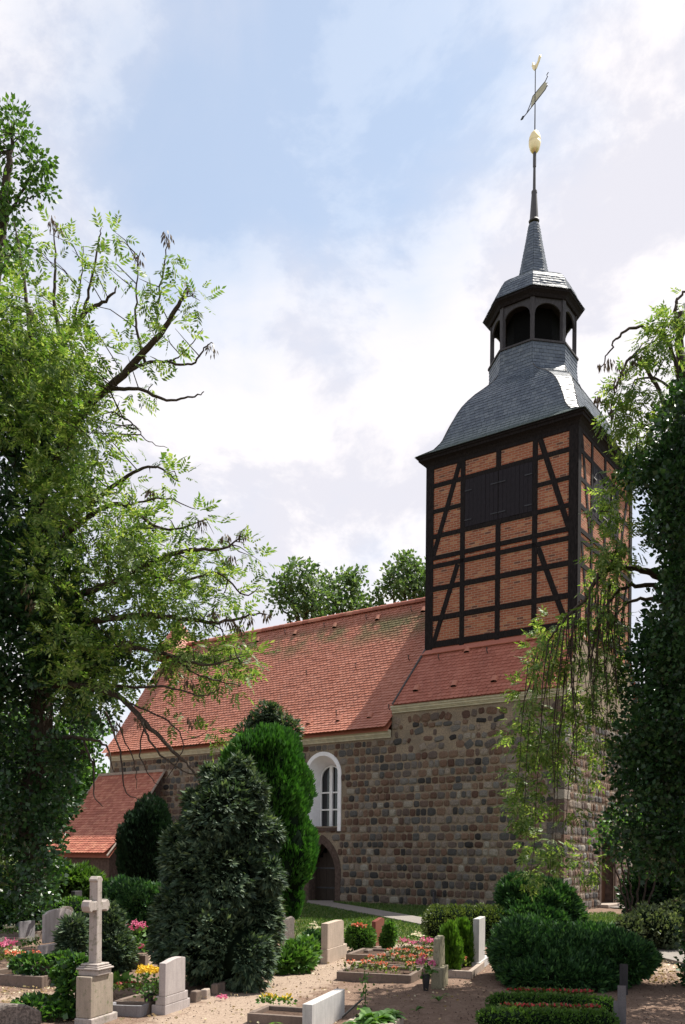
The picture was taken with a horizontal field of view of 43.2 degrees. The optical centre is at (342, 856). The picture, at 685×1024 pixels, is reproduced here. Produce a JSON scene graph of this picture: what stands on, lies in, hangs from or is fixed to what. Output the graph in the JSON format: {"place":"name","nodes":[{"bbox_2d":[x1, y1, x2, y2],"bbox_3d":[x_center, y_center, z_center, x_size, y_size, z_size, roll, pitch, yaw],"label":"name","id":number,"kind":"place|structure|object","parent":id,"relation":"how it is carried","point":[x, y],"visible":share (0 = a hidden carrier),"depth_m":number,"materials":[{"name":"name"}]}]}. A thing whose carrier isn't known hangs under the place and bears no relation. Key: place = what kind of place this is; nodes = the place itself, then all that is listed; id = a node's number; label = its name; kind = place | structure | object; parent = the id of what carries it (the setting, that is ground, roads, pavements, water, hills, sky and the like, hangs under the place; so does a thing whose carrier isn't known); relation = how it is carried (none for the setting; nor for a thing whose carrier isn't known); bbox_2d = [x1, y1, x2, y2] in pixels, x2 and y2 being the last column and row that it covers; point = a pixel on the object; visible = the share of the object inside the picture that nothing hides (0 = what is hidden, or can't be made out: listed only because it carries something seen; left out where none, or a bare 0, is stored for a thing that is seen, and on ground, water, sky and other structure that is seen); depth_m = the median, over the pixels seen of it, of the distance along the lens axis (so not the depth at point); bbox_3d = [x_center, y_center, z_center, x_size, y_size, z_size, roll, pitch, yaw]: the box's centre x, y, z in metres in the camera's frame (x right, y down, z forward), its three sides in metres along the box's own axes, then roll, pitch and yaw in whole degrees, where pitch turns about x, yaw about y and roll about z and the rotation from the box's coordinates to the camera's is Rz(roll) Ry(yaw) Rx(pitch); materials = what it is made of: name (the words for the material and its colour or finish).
{"place":"outdoors","nodes":[
{"label":"outdoors","id":0,"kind":"place"},
{"bbox_2d":[0,857,684,1023],"bbox_3d":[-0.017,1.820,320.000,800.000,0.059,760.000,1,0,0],"label":"ground","id":1,"kind":"structure","parent":0,"point":[461,1007],"depth_m":11.27,"materials":[{"name":"sand"}]},
{"bbox_2d":[0,939,11,956],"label":"begonia","id":2,"kind":"object","parent":1,"relation":"on","point":[3,944],"visible":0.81,"depth_m":14.00,"materials":[{"name":"pink plant"}]},
{"bbox_2d":[0,855,13,892],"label":"corner hedge","id":3,"kind":"object","parent":1,"relation":"on","point":[1,860],"visible":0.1,"depth_m":23.81,"materials":[{"name":"green plant"}]},
{"bbox_2d":[2,937,19,952],"bbox_3d":[-5.582,1.490,14.333,0.466,0.323,0.356,1,0,-29],"label":"begonia","id":4,"kind":"object","parent":1,"relation":"on","point":[12,942],"visible":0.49,"depth_m":14.35,"materials":[{"name":"pink plant"}]},
{"bbox_2d":[0,937,26,946],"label":"grave bed","id":5,"kind":"object","parent":1,"relation":"on","point":[19,943],"visible":0.41,"depth_m":17.04,"materials":[{"name":"soil"}]},
{"bbox_2d":[0,1003,41,1023],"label":"gravestone","id":6,"kind":"object","parent":1,"relation":"on","point":[11,1013],"visible":1,"depth_m":8.98,"materials":[{"name":"stone"}]},
{"bbox_2d":[0,929,41,939],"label":"grave bed","id":7,"kind":"object","parent":1,"relation":"on","point":[16,934],"visible":0.2,"depth_m":18.51,"materials":[{"name":"stone"}]},
{"bbox_2d":[0,924,15,934],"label":"begonia","id":8,"kind":"object","parent":7,"relation":"on","point":[5,927],"visible":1,"depth_m":18.01,"materials":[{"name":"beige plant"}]},
{"bbox_2d":[0,965,51,988],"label":"grave bed","id":9,"kind":"object","parent":1,"relation":"on","point":[8,977],"visible":0.39,"depth_m":11.88,"materials":[{"name":"stone"}]},
{"bbox_2d":[0,949,14,960],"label":"begonia","id":10,"kind":"object","parent":9,"relation":"on","point":[7,953],"visible":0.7,"depth_m":12.83,"materials":[{"name":"orange plant"}]},
{"bbox_2d":[6,948,82,975],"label":"bed ivy","id":11,"kind":"object","parent":9,"relation":"on","point":[15,963],"visible":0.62,"depth_m":12.06,"materials":[{"name":"green plant"}]},
{"bbox_2d":[19,920,34,940],"bbox_3d":[-6.500,1.561,17.833,0.027,0.478,0.495,1,0,18],"label":"gravestone","id":12,"kind":"object","parent":1,"relation":"on","point":[26,928],"visible":0.56,"depth_m":17.83,"materials":[{"name":"grey stone"}]},
{"bbox_2d":[18,936,37,948],"bbox_3d":[-5.630,1.526,15.467,0.398,0.230,0.295,1,0,-17],"label":"begonia","id":13,"kind":"object","parent":1,"relation":"on","point":[27,941],"visible":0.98,"depth_m":15.45,"materials":[{"name":"beige plant"}]},
{"bbox_2d":[0,92,62,334],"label":"oak tree","id":14,"kind":"object","parent":1,"relation":"on","point":[7,190],"visible":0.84,"depth_m":26.67,"materials":[{"name":"green plant"}]},
{"bbox_2d":[22,934,40,945],"bbox_3d":[-5.629,1.526,15.820,0.295,0.230,0.398,1,0,6],"label":"begonia","id":15,"kind":"object","parent":1,"relation":"on","point":[37,937],"visible":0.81,"depth_m":15.83,"materials":[{"name":"beige plant"}]},
{"bbox_2d":[10,990,75,1021],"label":"ground ivy","id":16,"kind":"object","parent":1,"relation":"on","point":[45,1004],"visible":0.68,"depth_m":9.51,"materials":[{"name":"green plant"}]},
{"bbox_2d":[0,894,89,929],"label":"hedge","id":17,"kind":"object","parent":1,"relation":"on","point":[74,902],"visible":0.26,"depth_m":19.64,"materials":[{"name":"green plant"}]},
{"bbox_2d":[37,909,72,953],"bbox_3d":[-5.301,1.395,16.095,0.235,0.833,1.192,1,0,18],"label":"gravestone","id":18,"kind":"object","parent":1,"relation":"on","point":[50,921],"visible":0.6,"depth_m":15.94,"materials":[{"name":"grey stone"}]},
{"bbox_2d":[0,675,114,862],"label":"lime tree","id":19,"kind":"object","parent":1,"relation":"on","point":[87,775],"visible":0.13,"depth_m":45.08,"materials":[{"name":"green plant"}]},
{"bbox_2d":[48,952,88,1015],"bbox_3d":[-3.053,1.449,9.772,0.747,0.748,0.482,1,0,39],"label":"climbing ivy","id":20,"kind":"object","parent":1,"relation":"on","point":[63,974],"visible":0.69,"depth_m":9.69,"materials":[{"name":"green plant"}]},
{"bbox_2d":[50,910,88,956],"bbox_3d":[-3.979,1.294,12.790,0.641,1.044,0.674,1,0,0],"label":"dwarf conifer","id":21,"kind":"object","parent":1,"relation":"on","point":[75,936],"visible":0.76,"depth_m":12.67,"materials":[{"name":"green plant"}]},
{"bbox_2d":[46,855,108,898],"bbox_3d":[-8.569,0.829,26.952,2.906,1.888,2.033,1,0,0],"label":"spreading shrub","id":22,"kind":"object","parent":1,"relation":"on","point":[77,878],"visible":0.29,"depth_m":26.62,"materials":[{"name":"green plant"}]},
{"bbox_2d":[74,876,116,1023],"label":"stone cross","id":23,"kind":"object","parent":1,"relation":"on","point":[94,993],"visible":1,"depth_m":9.33,"materials":[{"name":"stone"}]},
{"bbox_2d":[82,896,141,973],"bbox_3d":[-3.616,1.219,13.510,0.984,1.292,0.955,1,0,0],"label":"bush","id":24,"kind":"object","parent":1,"relation":"on","point":[120,952],"visible":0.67,"depth_m":13.30,"materials":[{"name":"green plant"}]},
{"bbox_2d":[113,970,133,989],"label":"leafy plant","id":25,"kind":"object","parent":1,"relation":"on","point":[124,977],"visible":0.42,"depth_m":11.03,"materials":[{"name":"green plant"}]},
{"bbox_2d":[113,1001,148,1016],"bbox_3d":[-2.429,1.738,9.853,0.429,0.140,0.289,1,0,9],"label":"stone trough","id":26,"kind":"object","parent":1,"relation":"on","point":[132,1010],"visible":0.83,"depth_m":9.72,"materials":[{"name":"grey stone"}]},
{"bbox_2d":[102,873,170,950],"bbox_3d":[-3.928,1.107,16.991,1.933,1.587,1.735,1,0,0],"label":"spreading juniper","id":27,"kind":"object","parent":1,"relation":"on","point":[133,896],"visible":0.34,"depth_m":16.57,"materials":[{"name":"green plant"}]},
{"bbox_2d":[114,991,158,1014],"bbox_3d":[-2.303,1.741,10.291,0.420,0.176,0.850,1,0,18],"label":"grave bed","id":28,"kind":"object","parent":1,"relation":"on","point":[130,1000],"visible":0.32,"depth_m":9.94,"materials":[{"name":"stone"}]},
{"bbox_2d":[113,981,124,991],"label":"begonia","id":29,"kind":"object","parent":28,"relation":"on","point":[119,986],"visible":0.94,"depth_m":10.61,"materials":[{"name":"green plant"}]},
{"bbox_2d":[128,964,166,1001],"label":"yellow flowers","id":30,"kind":"object","parent":28,"relation":"on","point":[148,970],"visible":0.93,"depth_m":9.93,"materials":[{"name":"plant"}]},
{"bbox_2d":[129,918,148,967],"bbox_3d":[-3.311,1.379,13.939,0.488,0.781,0.516,1,0,19],"label":"hydrangea planter","id":31,"kind":"object","parent":1,"relation":"on","point":[144,959],"visible":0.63,"depth_m":13.88,"materials":[{"name":"stone"}]},
{"bbox_2d":[114,791,173,881],"bbox_3d":[-5.399,-0.040,24.442,2.013,3.683,1.647,1,0,0],"label":"columnar yew","id":32,"kind":"object","parent":1,"relation":"on","point":[139,830],"visible":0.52,"depth_m":23.97,"materials":[{"name":"green plant"}]},
{"bbox_2d":[0,200,289,930],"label":"ash tree","id":33,"kind":"object","parent":1,"relation":"on","point":[51,620],"visible":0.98,"depth_m":17.71,"materials":[{"name":"green plant"}]},
{"bbox_2d":[152,956,189,1014],"bbox_3d":[-2.006,1.508,10.155,0.178,0.666,0.607,1,0,18],"label":"gravestone","id":34,"kind":"object","parent":1,"relation":"on","point":[172,980],"visible":0.89,"depth_m":9.98,"materials":[{"name":"white stone"}]},
{"bbox_2d":[190,990,200,1002],"bbox_3d":[-1.827,1.746,10.764,0.093,0.165,0.140,1,0,21],"label":"kerb stone","id":35,"kind":"object","parent":1,"relation":"on","point":[195,996],"visible":0.85,"depth_m":10.71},
{"bbox_2d":[201,988,209,999],"bbox_3d":[-1.743,1.754,11.016,0.096,0.152,0.132,1,0,14],"label":"kerb stone","id":36,"kind":"object","parent":1,"relation":"on","point":[205,992],"visible":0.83,"depth_m":10.96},
{"bbox_2d":[211,983,219,994],"bbox_3d":[-1.662,1.740,11.322,0.094,0.173,0.116,1,0,9],"label":"kerb stone","id":37,"kind":"object","parent":1,"relation":"on","point":[215,988],"visible":0.74,"depth_m":11.27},
{"bbox_2d":[142,749,290,993],"bbox_3d":[-1.731,0.207,12.005,1.998,3.393,1.801,1,0,-22],"label":"cypress bush","id":38,"kind":"object","parent":1,"relation":"on","point":[220,908],"visible":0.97,"depth_m":11.64,"materials":[{"name":"green plant"}]},
{"bbox_2d":[219,981,226,991],"bbox_3d":[-1.609,1.752,11.601,0.093,0.156,0.112,1,0,7],"label":"kerb stone","id":39,"kind":"object","parent":1,"relation":"on","point":[222,985],"visible":0.65,"depth_m":11.55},
{"bbox_2d":[255,993,272,1003],"bbox_3d":[-0.910,1.653,10.149,0.231,0.139,0.236,1,0,-5],"label":"pansy","id":40,"kind":"object","parent":1,"relation":"on","point":[262,995],"visible":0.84,"depth_m":10.11,"materials":[{"name":"yellow plant"}]},
{"bbox_2d":[227,698,305,740],"bbox_3d":[-2.174,-1.388,25.084,2.360,6.437,2.092,1,0,0],"label":"cypress tree","id":41,"kind":"object","parent":1,"relation":"on","point":[270,713],"visible":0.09,"depth_m":24.79,"materials":[{"name":"green plant"}]},
{"bbox_2d":[218,721,319,919],"bbox_3d":[-2.171,-0.825,22.041,3.252,5.311,2.568,1,0,0],"label":"globe cypress","id":42,"kind":"object","parent":1,"relation":"on","point":[276,750],"visible":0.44,"depth_m":21.40,"materials":[{"name":"green plant"}]},
{"bbox_2d":[261,993,279,1004],"bbox_3d":[-0.825,1.654,10.123,0.231,0.139,0.236,1,0,36],"label":"pansy","id":43,"kind":"object","parent":1,"relation":"on","point":[275,996],"visible":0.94,"depth_m":10.07,"materials":[{"name":"yellow plant"}]},
{"bbox_2d":[247,1005,301,1023],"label":"grave bed","id":44,"kind":"object","parent":1,"relation":"on","point":[267,1014],"visible":0.55,"depth_m":9.34,"materials":[{"name":"stone"}]},
{"bbox_2d":[276,993,297,1005],"bbox_3d":[-0.650,1.655,10.041,0.231,0.139,0.236,1,0,43],"label":"pansy","id":45,"kind":"object","parent":1,"relation":"on","point":[285,998],"visible":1,"depth_m":10.03,"materials":[{"name":"yellow plant"}]},
{"bbox_2d":[280,916,294,945],"bbox_3d":[-1.079,1.515,17.009,0.069,0.671,0.650,1,0,18],"label":"gravestone","id":46,"kind":"object","parent":1,"relation":"on","point":[289,922],"visible":0.38,"depth_m":17.01,"materials":[{"name":"stone"}]},
{"bbox_2d":[274,933,323,975],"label":"perennial clump","id":47,"kind":"object","parent":1,"relation":"on","point":[301,954],"visible":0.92,"depth_m":13.42,"materials":[{"name":"green plant"}]},
{"bbox_2d":[263,556,340,625],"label":"maple tree","id":48,"kind":"object","parent":1,"relation":"on","point":[302,609],"visible":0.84,"depth_m":51.77,"materials":[{"name":"green plant"}]},
{"bbox_2d":[301,927,320,948],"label":"perennial clump","id":49,"kind":"object","parent":1,"relation":"on","point":[316,933],"visible":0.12,"depth_m":15.43,"materials":[{"name":"green plant"}]},
{"bbox_2d":[302,989,344,1023],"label":"gravestone","id":50,"kind":"object","parent":1,"relation":"on","point":[328,1008],"visible":0.85,"depth_m":9.24,"materials":[{"name":"stone"}]},
{"bbox_2d":[320,920,346,963],"bbox_3d":[-0.145,1.490,15.209,0.129,0.737,1.114,1,0,18],"label":"gravestone","id":51,"kind":"object","parent":1,"relation":"on","point":[334,946],"visible":0.84,"depth_m":14.95,"materials":[{"name":"beige stone"}]},
{"bbox_2d":[0,927,681,1023],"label":"leaf litter","id":52,"kind":"object","parent":1,"relation":"on","point":[491,992],"visible":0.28,"depth_m":11.54,"materials":[{"name":"plant"}]},
{"bbox_2d":[310,563,374,616],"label":"maple tree","id":53,"kind":"object","parent":1,"relation":"on","point":[355,596],"visible":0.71,"depth_m":53.55,"materials":[{"name":"green plant"}]},
{"bbox_2d":[0,942,684,1023],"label":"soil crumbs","id":54,"kind":"object","parent":1,"relation":"on","point":[386,995],"visible":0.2,"depth_m":11.29,"materials":[{"name":"soil"}]},
{"bbox_2d":[47,55,641,909],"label":"village church","id":55,"kind":"structure","parent":1,"relation":"on","point":[395,709],"depth_m":32.55,"materials":[{"name":"stone"}]},
{"bbox_2d":[303,835,340,900],"bbox_3d":[-0.674,0.452,35.187,1.880,2.684,0.570,1,0,35],"label":"door","id":56,"kind":"structure","parent":55,"relation":"in","point":[325,884],"depth_m":35.37,"materials":[{"name":"wood"}]},
{"bbox_2d":[307,752,341,830],"bbox_3d":[-0.629,-2.631,35.211,1.860,3.210,0.710,1,0,35],"label":"window","id":57,"kind":"structure","parent":55,"relation":"in","point":[326,808],"depth_m":35.45,"materials":[{"name":"white paint"}]},
{"bbox_2d":[598,836,623,907],"bbox_3d":[9.982,0.567,32.787,0.800,2.650,2.000,1,0,35],"label":"door","id":58,"kind":"structure","parent":55,"relation":"in","point":[605,891],"depth_m":33.46,"materials":[{"name":"wood"}]},
{"bbox_2d":[342,998,362,1017],"bbox_3d":[0.104,1.671,9.298,0.229,0.320,0.160,1,0,0],"label":"grave lamp","id":59,"kind":"object","parent":1,"relation":"on","point":[352,1007],"visible":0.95,"depth_m":9.22,"materials":[{"name":"plastic"}]},
{"bbox_2d":[344,920,377,950],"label":"box bush","id":60,"kind":"object","parent":1,"relation":"on","point":[357,937],"visible":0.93,"depth_m":16.44,"materials":[{"name":"green plant"}]},
{"bbox_2d":[346,948,386,960],"bbox_3d":[0.512,1.782,15.648,0.620,0.146,1.050,1,0,18],"label":"grave bed","id":61,"kind":"object","parent":1,"relation":"on","point":[358,954],"visible":0.45,"depth_m":15.43,"materials":[{"name":"stone"}]},
{"bbox_2d":[358,971,374,1007],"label":"climbing weed","id":62,"kind":"object","parent":1,"relation":"on","point":[364,988],"visible":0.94,"depth_m":10.31,"materials":[{"name":"green plant"}]},
{"bbox_2d":[346,1015,403,1023],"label":"grave bed","id":63,"kind":"object","parent":1,"relation":"on","point":[400,1020],"visible":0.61,"depth_m":9.19,"materials":[{"name":"stone"}]},
{"bbox_2d":[343,1017,380,1023],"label":"hosta","id":64,"kind":"object","parent":63,"relation":"on","point":[369,1020],"visible":1,"depth_m":8.93,"materials":[{"name":"green plant"}]},
{"bbox_2d":[353,1007,397,1023],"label":"hosta","id":65,"kind":"object","parent":63,"relation":"on","point":[365,1012],"visible":0.68,"depth_m":9.11,"materials":[{"name":"green plant"}]},
{"bbox_2d":[372,1008,405,1018],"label":"hosta","id":66,"kind":"object","parent":63,"relation":"on","point":[397,1013],"visible":0.34,"depth_m":9.38,"materials":[{"name":"green plant"}]},
{"bbox_2d":[372,917,383,945],"bbox_3d":[0.743,1.554,17.666,0.080,0.625,0.832,1,0,18],"label":"gravestone","id":67,"kind":"object","parent":1,"relation":"on","point":[377,923],"visible":0.33,"depth_m":17.48,"materials":[{"name":"red stone"}]},
{"bbox_2d":[337,964,423,983],"bbox_3d":[0.583,1.772,13.007,1.120,0.166,0.920,1,0,18],"label":"grave bed","id":68,"kind":"object","parent":1,"relation":"on","point":[403,976],"visible":0.61,"depth_m":12.66,"materials":[{"name":"stone"}]},
{"bbox_2d":[343,958,362,971],"bbox_3d":[0.170,1.616,12.968,0.312,0.207,0.296,1,0,-19],"label":"begonia","id":69,"kind":"object","parent":68,"relation":"on","point":[349,962],"visible":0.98,"depth_m":12.95,"materials":[{"name":"orange plant"}]},
{"bbox_2d":[358,958,372,970],"bbox_3d":[0.317,1.622,13.061,0.301,0.200,0.286,1,0,26],"label":"begonia","id":70,"kind":"object","parent":68,"relation":"on","point":[363,963],"visible":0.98,"depth_m":13.02,"materials":[{"name":"orange plant"}]},
{"bbox_2d":[374,960,391,973],"bbox_3d":[0.609,1.626,12.809,0.283,0.198,0.298,1,0,1],"label":"begonia","id":71,"kind":"object","parent":68,"relation":"on","point":[384,966],"visible":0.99,"depth_m":12.78,"materials":[{"name":"orange plant"}]},
{"bbox_2d":[400,960,416,970],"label":"begonia","id":72,"kind":"object","parent":68,"relation":"on","point":[410,965],"visible":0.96,"depth_m":12.97,"materials":[{"name":"orange plant"}]},
{"bbox_2d":[377,919,398,948],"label":"leafy shrub","id":73,"kind":"object","parent":1,"relation":"on","point":[388,934],"visible":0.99,"depth_m":16.90,"materials":[{"name":"green plant"}]},
{"bbox_2d":[364,548,425,606],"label":"maple tree","id":74,"kind":"object","parent":1,"relation":"on","point":[414,588],"visible":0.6,"depth_m":52.50,"materials":[{"name":"green plant"}]},
{"bbox_2d":[361,957,432,972],"bbox_3d":[0.907,1.775,14.037,1.120,0.166,0.920,1,0,18],"label":"grave bed","id":75,"kind":"object","parent":1,"relation":"on","point":[395,963],"visible":0.19,"depth_m":14.21,"materials":[{"name":"plant"}]},
{"bbox_2d":[373,953,389,963],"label":"begonia","id":76,"kind":"object","parent":75,"relation":"on","point":[382,957],"visible":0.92,"depth_m":13.94,"materials":[{"name":"orange plant"}]},
{"bbox_2d":[405,953,418,964],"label":"begonia","id":77,"kind":"object","parent":75,"relation":"on","point":[413,959],"visible":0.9,"depth_m":13.85,"materials":[{"name":"orange plant"}]},
{"bbox_2d":[376,951,432,958],"bbox_3d":[1.214,1.778,15.010,1.120,0.166,0.920,1,0,18],"label":"grave bed","id":78,"kind":"object","parent":1,"relation":"on","point":[400,953],"visible":0.14,"depth_m":15.34,"materials":[{"name":"soil"}]},
{"bbox_2d":[411,945,423,955],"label":"begonia","id":79,"kind":"object","parent":78,"relation":"on","point":[417,949],"visible":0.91,"depth_m":15.02,"materials":[{"name":"orange plant"}]},
{"bbox_2d":[393,946,432,951],"bbox_3d":[1.500,1.781,15.916,1.120,0.166,0.920,1,0,18],"label":"grave bed","id":80,"kind":"object","parent":1,"relation":"on","point":[410,948],"visible":0.16,"depth_m":16.34,"materials":[{"name":"soil"}]},
{"bbox_2d":[418,936,432,950],"bbox_3d":[1.493,1.613,16.088,0.413,0.287,0.316,1,0,26],"label":"begonia","id":81,"kind":"object","parent":80,"relation":"on","point":[424,943],"visible":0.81,"depth_m":16.04,"materials":[{"name":"pink plant"}]},
{"bbox_2d":[415,955,437,990],"bbox_3d":[1.136,1.601,11.880,0.286,0.520,0.302,1,0,42],"label":"flower vase","id":82,"kind":"object","parent":1,"relation":"on","point":[425,976],"visible":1,"depth_m":11.87,"materials":[{"name":"plastic"}]},
{"bbox_2d":[431,935,447,988],"bbox_3d":[1.392,1.501,12.311,0.149,0.743,0.577,1,0,18],"label":"gravestone","id":83,"kind":"object","parent":1,"relation":"on","point":[439,979],"visible":0.86,"depth_m":12.16,"materials":[{"name":"stone"}]},
{"bbox_2d":[438,919,464,969],"bbox_3d":[1.673,1.405,13.306,0.442,0.923,0.445,1,0,0],"label":"dwarf thuja","id":84,"kind":"object","parent":1,"relation":"on","point":[454,948],"visible":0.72,"depth_m":13.18,"materials":[{"name":"green plant"}]},
{"bbox_2d":[420,902,506,941],"bbox_3d":[2.680,1.424,18.611,2.017,0.909,1.154,1,0,0],"label":"yew hedge","id":85,"kind":"object","parent":1,"relation":"on","point":[437,917],"visible":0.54,"depth_m":18.32,"materials":[{"name":"green plant"}]},
{"bbox_2d":[448,961,483,978],"bbox_3d":[1.964,1.790,13.651,0.360,0.156,1.300,1,0,18],"label":"grave bed","id":86,"kind":"object","parent":1,"relation":"on","point":[468,972],"visible":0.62,"depth_m":13.07,"materials":[{"name":"stone"}]},
{"bbox_2d":[455,916,475,965],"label":"dwarf thuja","id":87,"kind":"object","parent":86,"relation":"in","point":[465,928],"visible":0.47,"depth_m":13.97,"materials":[{"name":"green plant"}]},
{"bbox_2d":[472,916,488,966],"bbox_3d":[2.339,1.443,14.538,0.134,0.878,1.301,1,0,18],"label":"gravestone","id":88,"kind":"object","parent":1,"relation":"on","point":[479,936],"visible":0.69,"depth_m":14.01,"materials":[{"name":"stone"}]},
{"bbox_2d":[492,869,589,923],"bbox_3d":[4.211,1.139,18.840,2.015,1.755,2.386,1,0,37],"label":"round juniper","id":89,"kind":"object","parent":1,"relation":"on","point":[564,903],"visible":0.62,"depth_m":18.42,"materials":[{"name":"green plant"}]},
{"bbox_2d":[484,991,613,1012],"bbox_3d":[2.451,1.707,10.160,1.566,0.269,0.375,1,0,6],"label":"border plant","id":90,"kind":"object","parent":1,"relation":"on","point":[526,997],"visible":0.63,"depth_m":10.10,"materials":[{"name":"green plant"}]},
{"bbox_2d":[483,912,664,993],"bbox_3d":[3.371,1.390,12.745,2.501,1.107,2.354,1,0,0],"label":"foreground juniper","id":91,"kind":"object","parent":1,"relation":"on","point":[528,950],"visible":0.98,"depth_m":12.08,"materials":[{"name":"green plant"}]},
{"bbox_2d":[487,287,684,986],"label":"weeping ash","id":92,"kind":"object","parent":1,"relation":"on","point":[649,749],"visible":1,"depth_m":12.30,"materials":[{"name":"green plant"}]},
{"bbox_2d":[613,985,625,1023],"bbox_3d":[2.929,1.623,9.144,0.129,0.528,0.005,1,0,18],"label":"gravestone","id":93,"kind":"object","parent":1,"relation":"on","point":[619,1007],"visible":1,"depth_m":9.14,"materials":[{"name":"grey stone"}]},
{"bbox_2d":[619,964,627,994],"bbox_3d":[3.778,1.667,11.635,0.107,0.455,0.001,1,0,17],"label":"gravestone","id":94,"kind":"object","parent":1,"relation":"on","point":[623,981],"visible":0.56,"depth_m":11.63,"materials":[{"name":"stone"}]},
{"bbox_2d":[586,803,679,912],"bbox_3d":[6.348,0.000,18.052,2.735,2.682,2.428,1,0,0],"label":"lilac bush","id":95,"kind":"object","parent":1,"relation":"on","point":[607,830],"visible":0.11,"depth_m":17.98,"materials":[{"name":"green plant"}]},
{"bbox_2d":[613,861,679,913],"bbox_3d":[7.037,0.715,18.748,1.665,2.403,2.215,1,0,-35],"label":"dark shrub","id":96,"kind":"object","parent":1,"relation":"on","point":[662,893],"visible":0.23,"depth_m":18.66,"materials":[{"name":"green plant"}]},
{"bbox_2d":[609,895,684,949],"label":"pale shrub","id":97,"kind":"object","parent":1,"relation":"on","point":[653,923],"visible":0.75,"depth_m":16.83,"materials":[{"name":"green plant"}]},
{"bbox_2d":[0,0,684,855],"label":"sky","id":98,"kind":"structure","parent":0,"point":[355,177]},
{"bbox_2d":[306,900,425,925],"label":"path","id":99,"kind":"structure","parent":0,"point":[391,915],"depth_m":28.14,"materials":[{"name":"concrete"}]},
{"bbox_2d":[294,899,619,942],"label":"lawn grass","id":100,"kind":"structure","parent":0,"point":[402,908],"depth_m":26.50,"materials":[{"name":"plant"}]},
{"bbox_2d":[656,947,684,963],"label":"paving","id":101,"kind":"structure","parent":0,"point":[669,954],"depth_m":15.83,"materials":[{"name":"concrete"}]},
{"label":"grave bed","id":102,"kind":"object","parent":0,"visible":0},
{"bbox_2d":[474,1005,620,1023],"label":"border plant","id":103,"kind":"object","parent":102,"relation":"on","point":[516,1015],"visible":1,"depth_m":9.06,"materials":[{"name":"green plant"}]},
{"bbox_2d":[575,1003,596,1012],"bbox_3d":[2.637,1.650,9.343,0.231,0.149,0.261,1,0,24],"label":"begonia","id":104,"kind":"object","parent":102,"relation":"on","point":[588,1005],"visible":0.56,"depth_m":9.33,"materials":[{"name":"red plant"}]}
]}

